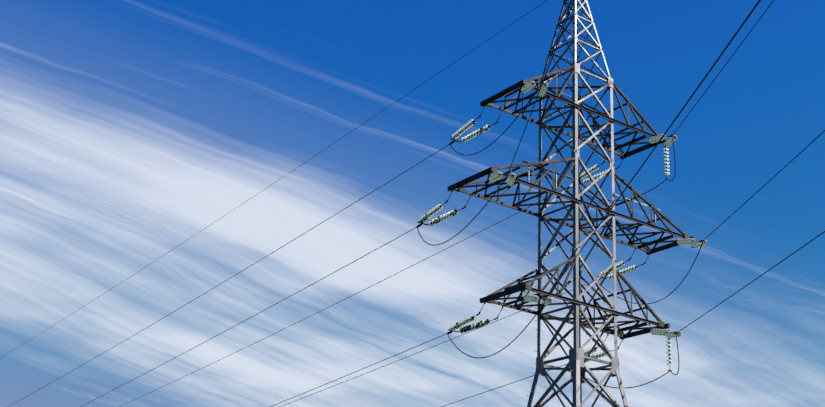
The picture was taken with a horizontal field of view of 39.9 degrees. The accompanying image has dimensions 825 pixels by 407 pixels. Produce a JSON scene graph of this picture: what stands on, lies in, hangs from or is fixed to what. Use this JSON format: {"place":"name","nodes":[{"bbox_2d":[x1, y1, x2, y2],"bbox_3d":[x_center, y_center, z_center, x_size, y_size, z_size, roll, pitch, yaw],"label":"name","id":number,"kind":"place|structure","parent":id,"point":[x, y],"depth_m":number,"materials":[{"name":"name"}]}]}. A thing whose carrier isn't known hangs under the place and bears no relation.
{"place":"outdoors","nodes":[
{"label":"outdoors","id":0,"kind":"place"},
{"bbox_2d":[0,0,824,406],"label":"sky","id":1,"kind":"structure","parent":0,"point":[129,128],"materials":[{"name":"blue"}]},
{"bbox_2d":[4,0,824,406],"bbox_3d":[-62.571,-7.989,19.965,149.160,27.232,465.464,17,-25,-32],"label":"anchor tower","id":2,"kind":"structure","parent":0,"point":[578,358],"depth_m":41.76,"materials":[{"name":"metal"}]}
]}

